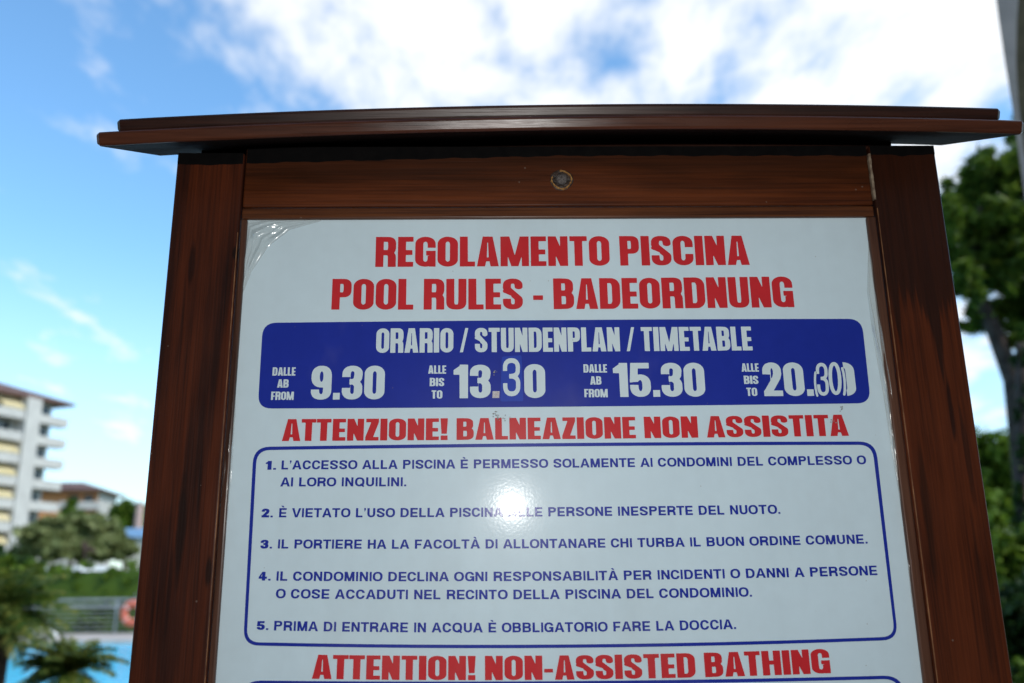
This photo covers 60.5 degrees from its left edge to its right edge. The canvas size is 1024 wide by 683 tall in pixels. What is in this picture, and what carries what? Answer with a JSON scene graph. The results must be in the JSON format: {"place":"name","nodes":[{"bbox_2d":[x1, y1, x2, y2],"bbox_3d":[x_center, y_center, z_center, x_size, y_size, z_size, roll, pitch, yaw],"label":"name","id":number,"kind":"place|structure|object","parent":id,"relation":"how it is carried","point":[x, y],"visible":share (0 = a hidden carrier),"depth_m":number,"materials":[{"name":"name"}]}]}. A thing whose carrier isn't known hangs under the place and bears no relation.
{"place":"outdoors","nodes":[
{"label":"outdoors","id":0,"kind":"place"},
{"bbox_2d":[0,552,60,642],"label":"palm tree","id":1,"kind":"object","parent":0,"point":[7,560],"visible":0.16,"depth_m":6.88,"materials":[{"name":"green plant"}]},
{"bbox_2d":[0,383,75,552],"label":"apartment block","id":2,"kind":"structure","parent":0,"point":[27,420],"depth_m":109.39,"materials":[{"name":"white concrete"}]},
{"bbox_2d":[0,420,9,429],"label":"window","id":3,"kind":"structure","parent":2,"relation":"in","point":[3,424],"depth_m":108.76,"materials":[{"name":"grey glass"}]},
{"bbox_2d":[27,513,36,522],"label":"window","id":4,"kind":"structure","parent":2,"relation":"in","point":[31,516],"depth_m":110.95,"materials":[{"name":"grey glass"}]},
{"bbox_2d":[30,491,38,500],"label":"window","id":5,"kind":"structure","parent":2,"relation":"in","point":[34,495],"depth_m":111.67,"materials":[{"name":"grey glass"}]},
{"bbox_2d":[33,469,41,479],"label":"window","id":6,"kind":"structure","parent":2,"relation":"in","point":[37,474],"depth_m":112.41,"materials":[{"name":"grey glass"}]},
{"bbox_2d":[36,448,44,457],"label":"window","id":7,"kind":"structure","parent":2,"relation":"in","point":[39,452],"depth_m":113.11,"materials":[{"name":"grey glass"}]},
{"bbox_2d":[39,427,46,435],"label":"window","id":8,"kind":"structure","parent":2,"relation":"in","point":[42,431],"depth_m":113.80,"materials":[{"name":"grey glass"}]},
{"bbox_2d":[41,406,49,414],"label":"window","id":9,"kind":"structure","parent":2,"relation":"in","point":[45,410],"depth_m":114.51,"materials":[{"name":"grey glass"}]},
{"bbox_2d":[0,560,83,682],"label":"palm","id":10,"kind":"object","parent":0,"point":[16,616],"visible":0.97,"depth_m":6.18,"materials":[{"name":"green plant"}]},
{"bbox_2d":[46,630,58,638],"bbox_3d":[-12.816,8.179,24.503,0.335,0.236,0.335,0,-15,-1],"label":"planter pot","id":11,"kind":"object","parent":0,"point":[56,635],"visible":0.23,"depth_m":24.40,"materials":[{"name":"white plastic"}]},
{"bbox_2d":[5,644,131,682],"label":"pool water","id":12,"kind":"structure","parent":0,"point":[120,669],"depth_m":17.02,"materials":[{"name":"blue liquid"}]},
{"bbox_2d":[11,635,129,682],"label":"palm","id":13,"kind":"object","parent":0,"point":[62,661],"visible":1,"depth_m":5.73,"materials":[{"name":"green plant"}]},
{"bbox_2d":[45,566,95,570],"bbox_3d":[-25.276,14.068,49.620,5.034,2.654,2.050,0,-15,-1],"label":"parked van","id":14,"kind":"object","parent":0,"point":[80,568],"visible":0.09,"depth_m":49.08,"materials":[{"name":"white metal"}]},
{"bbox_2d":[17,632,132,644],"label":"pool deck","id":15,"kind":"structure","parent":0,"point":[116,638],"depth_m":24.73,"materials":[{"name":"white concrete"}]},
{"bbox_2d":[24,598,135,633],"bbox_3d":[-11.972,8.304,26.554,45.400,1.025,0.090,0,-15,-1],"label":"railing","id":16,"kind":"object","parent":15,"relation":"on","point":[117,606],"visible":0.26,"depth_m":26.57,"materials":[{"name":"metal"}]},
{"bbox_2d":[120,593,136,626],"bbox_3d":[-11.411,8.096,26.492,0.780,0.979,0.257,0,-15,-1],"label":"life ring","id":17,"kind":"object","parent":16,"relation":"hanging from","point":[126,620],"visible":0.59,"depth_m":26.38,"materials":[{"name":"orange plastic"}]},
{"bbox_2d":[34,482,125,566],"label":"apartment building","id":18,"kind":"structure","parent":0,"point":[91,498],"depth_m":136.58,"materials":[{"name":"white tile"}]},
{"bbox_2d":[69,495,78,500],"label":"window","id":19,"kind":"structure","parent":18,"relation":"in","point":[75,496],"depth_m":136.65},
{"bbox_2d":[83,495,93,500],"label":"window","id":20,"kind":"structure","parent":18,"relation":"in","point":[86,497],"depth_m":136.95,"materials":[{"name":"grey glass"}]},
{"bbox_2d":[95,567,120,570],"bbox_3d":[-24.614,14.576,51.566,5.034,2.654,2.050,0,-15,-1],"label":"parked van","id":21,"kind":"object","parent":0,"point":[100,568],"visible":0.02,"depth_m":50.94,"materials":[{"name":"white metal"}]},
{"bbox_2d":[134,502,144,527],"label":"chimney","id":22,"kind":"object","parent":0,"point":[138,520],"visible":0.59,"depth_m":85.64,"materials":[{"name":"brick"}]},
{"bbox_2d":[0,0,1015,568],"label":"sky","id":23,"kind":"structure","parent":0,"point":[85,226],"materials":[{"name":"blue"}]},
{"bbox_2d":[97,104,1023,682],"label":"notice board","id":24,"kind":"object","parent":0,"point":[585,394],"visible":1,"depth_m":1.06,"materials":[{"name":"brown wood"}]},
{"bbox_2d":[996,0,1023,187],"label":"pillar","id":25,"kind":"structure","parent":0,"point":[1011,16],"depth_m":5.74,"materials":[{"name":"grey metal"}]},
{"bbox_2d":[1011,656,1023,682],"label":"bush","id":26,"kind":"object","parent":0,"point":[1019,663],"visible":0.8,"depth_m":8.57,"materials":[{"name":"green plant"}]},
{"label":"ground","id":27,"kind":"structure","parent":0,"visible":0},
{"bbox_2d":[0,543,33,565],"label":"tree","id":28,"kind":"object","parent":27,"relation":"on","point":[21,559],"visible":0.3,"depth_m":52.66,"materials":[{"name":"green plant"}]},
{"bbox_2d":[6,512,87,563],"bbox_3d":[-31.757,14.797,59.424,5.090,6.495,3.737,0,-15,-1],"label":"tree","id":29,"kind":"object","parent":27,"relation":"on","point":[50,539],"visible":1,"depth_m":59.21,"materials":[{"name":"green plant"}]},
{"bbox_2d":[59,496,85,565],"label":"tree","id":30,"kind":"object","parent":27,"relation":"on","point":[71,504],"visible":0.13,"depth_m":67.94,"materials":[{"name":"green plant"}]},
{"bbox_2d":[9,557,139,633],"bbox_3d":[-10.532,8.336,28.397,48.704,2.889,1.556,0,-15,-1],"label":"hedge","id":31,"kind":"object","parent":27,"relation":"on","point":[112,582],"visible":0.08,"depth_m":28.19,"materials":[{"name":"green plant"}]},
{"bbox_2d":[65,511,140,564],"bbox_3d":[-29.582,15.605,62.716,5.284,6.945,5.545,-13,-19,40],"label":"tree","id":32,"kind":"object","parent":27,"relation":"on","point":[105,540],"visible":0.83,"depth_m":62.18,"materials":[{"name":"green plant"}]},
{"bbox_2d":[107,498,144,569],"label":"tree","id":33,"kind":"object","parent":27,"relation":"on","point":[124,510],"visible":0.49,"depth_m":91.65,"materials":[{"name":"green plant"}]},
{"bbox_2d":[125,528,142,570],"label":"kiosk","id":34,"kind":"object","parent":27,"relation":"on","point":[136,534],"visible":0.1,"depth_m":72.54,"materials":[{"name":"blue"}]},
{"bbox_2d":[939,113,1023,510],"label":"pine tree","id":35,"kind":"object","parent":27,"relation":"on","point":[983,207],"visible":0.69,"depth_m":15.85,"materials":[{"name":"green plant"}]},
{"bbox_2d":[975,424,1015,530],"bbox_3d":[12.033,5.059,23.608,6.068,5.956,3.021,0,-15,-1],"label":"tree","id":36,"kind":"object","parent":27,"relation":"on","point":[995,462],"visible":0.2,"depth_m":23.63,"materials":[{"name":"green plant"}]},
{"bbox_2d":[988,507,1023,589],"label":"bush","id":37,"kind":"object","parent":27,"relation":"on","point":[1008,549],"visible":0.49,"depth_m":10.59,"materials":[{"name":"green plant"}]},
{"bbox_2d":[998,567,1023,677],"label":"bush","id":38,"kind":"object","parent":27,"relation":"on","point":[1012,598],"visible":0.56,"depth_m":9.26,"materials":[{"name":"green plant"}]},
{"bbox_2d":[1009,340,1023,532],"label":"tree","id":39,"kind":"object","parent":27,"relation":"on","point":[1016,359],"visible":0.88,"depth_m":13.18,"materials":[{"name":"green plant"}]}
]}

